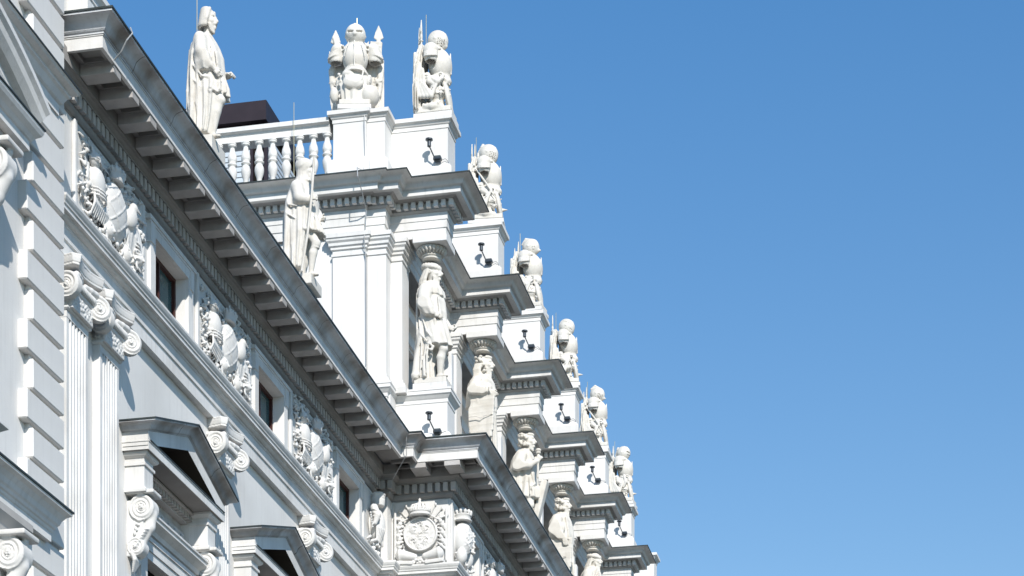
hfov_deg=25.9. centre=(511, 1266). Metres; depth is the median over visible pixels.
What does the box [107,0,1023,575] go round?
sky
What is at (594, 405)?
armour trophy
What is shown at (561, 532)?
pier statue
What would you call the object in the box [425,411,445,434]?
floodlight
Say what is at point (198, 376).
palace
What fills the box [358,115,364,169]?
lightning wire
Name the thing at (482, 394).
pier statue
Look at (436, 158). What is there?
floodlight
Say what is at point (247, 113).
plant room
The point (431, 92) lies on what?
armour trophy
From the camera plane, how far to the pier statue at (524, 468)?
48.53 m
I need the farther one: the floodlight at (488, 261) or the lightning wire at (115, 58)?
the floodlight at (488, 261)
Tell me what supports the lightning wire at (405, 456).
attached to the palace
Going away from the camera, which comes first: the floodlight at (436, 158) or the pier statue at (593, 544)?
the floodlight at (436, 158)
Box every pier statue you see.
[411,233,456,389]
[465,329,503,458]
[509,409,548,524]
[548,476,578,575]
[580,533,608,575]
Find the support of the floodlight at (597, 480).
attached to the palace
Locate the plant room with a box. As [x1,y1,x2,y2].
[185,100,296,182]
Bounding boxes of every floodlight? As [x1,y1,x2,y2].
[425,137,447,162]
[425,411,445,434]
[478,242,498,264]
[522,329,540,350]
[558,403,575,421]
[590,466,605,482]
[617,520,631,535]
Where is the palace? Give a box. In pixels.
[0,0,659,575]
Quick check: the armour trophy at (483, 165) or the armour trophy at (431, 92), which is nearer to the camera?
the armour trophy at (431, 92)
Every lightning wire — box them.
[114,27,132,60]
[357,167,366,365]
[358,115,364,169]
[392,435,406,479]
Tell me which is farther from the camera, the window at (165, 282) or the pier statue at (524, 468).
the pier statue at (524, 468)
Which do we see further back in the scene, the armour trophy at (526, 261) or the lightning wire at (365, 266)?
the armour trophy at (526, 261)
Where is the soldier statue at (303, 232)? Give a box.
[282,157,325,297]
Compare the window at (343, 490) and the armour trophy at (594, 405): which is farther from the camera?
the armour trophy at (594, 405)
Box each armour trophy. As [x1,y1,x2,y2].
[328,23,383,110]
[412,20,458,127]
[468,144,506,228]
[510,238,548,318]
[548,315,582,388]
[580,382,610,452]
[609,446,636,508]
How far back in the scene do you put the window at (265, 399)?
34.27 m
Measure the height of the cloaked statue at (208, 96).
2.138 m
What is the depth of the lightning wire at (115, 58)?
26.09 m
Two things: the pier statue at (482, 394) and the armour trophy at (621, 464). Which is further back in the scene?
the armour trophy at (621, 464)
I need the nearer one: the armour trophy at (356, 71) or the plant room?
the armour trophy at (356, 71)
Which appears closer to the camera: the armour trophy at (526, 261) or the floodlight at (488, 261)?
the floodlight at (488, 261)
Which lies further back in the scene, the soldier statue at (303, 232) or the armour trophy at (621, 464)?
the armour trophy at (621, 464)
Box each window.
[156,257,175,318]
[259,382,272,430]
[339,478,348,519]
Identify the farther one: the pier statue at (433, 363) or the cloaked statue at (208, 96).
the pier statue at (433, 363)
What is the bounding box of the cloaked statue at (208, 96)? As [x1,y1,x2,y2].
[186,6,235,165]
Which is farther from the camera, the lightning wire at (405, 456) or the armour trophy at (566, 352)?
the armour trophy at (566, 352)
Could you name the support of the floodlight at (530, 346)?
attached to the palace
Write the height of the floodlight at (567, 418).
0.420 m
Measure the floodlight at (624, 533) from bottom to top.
0.420 m

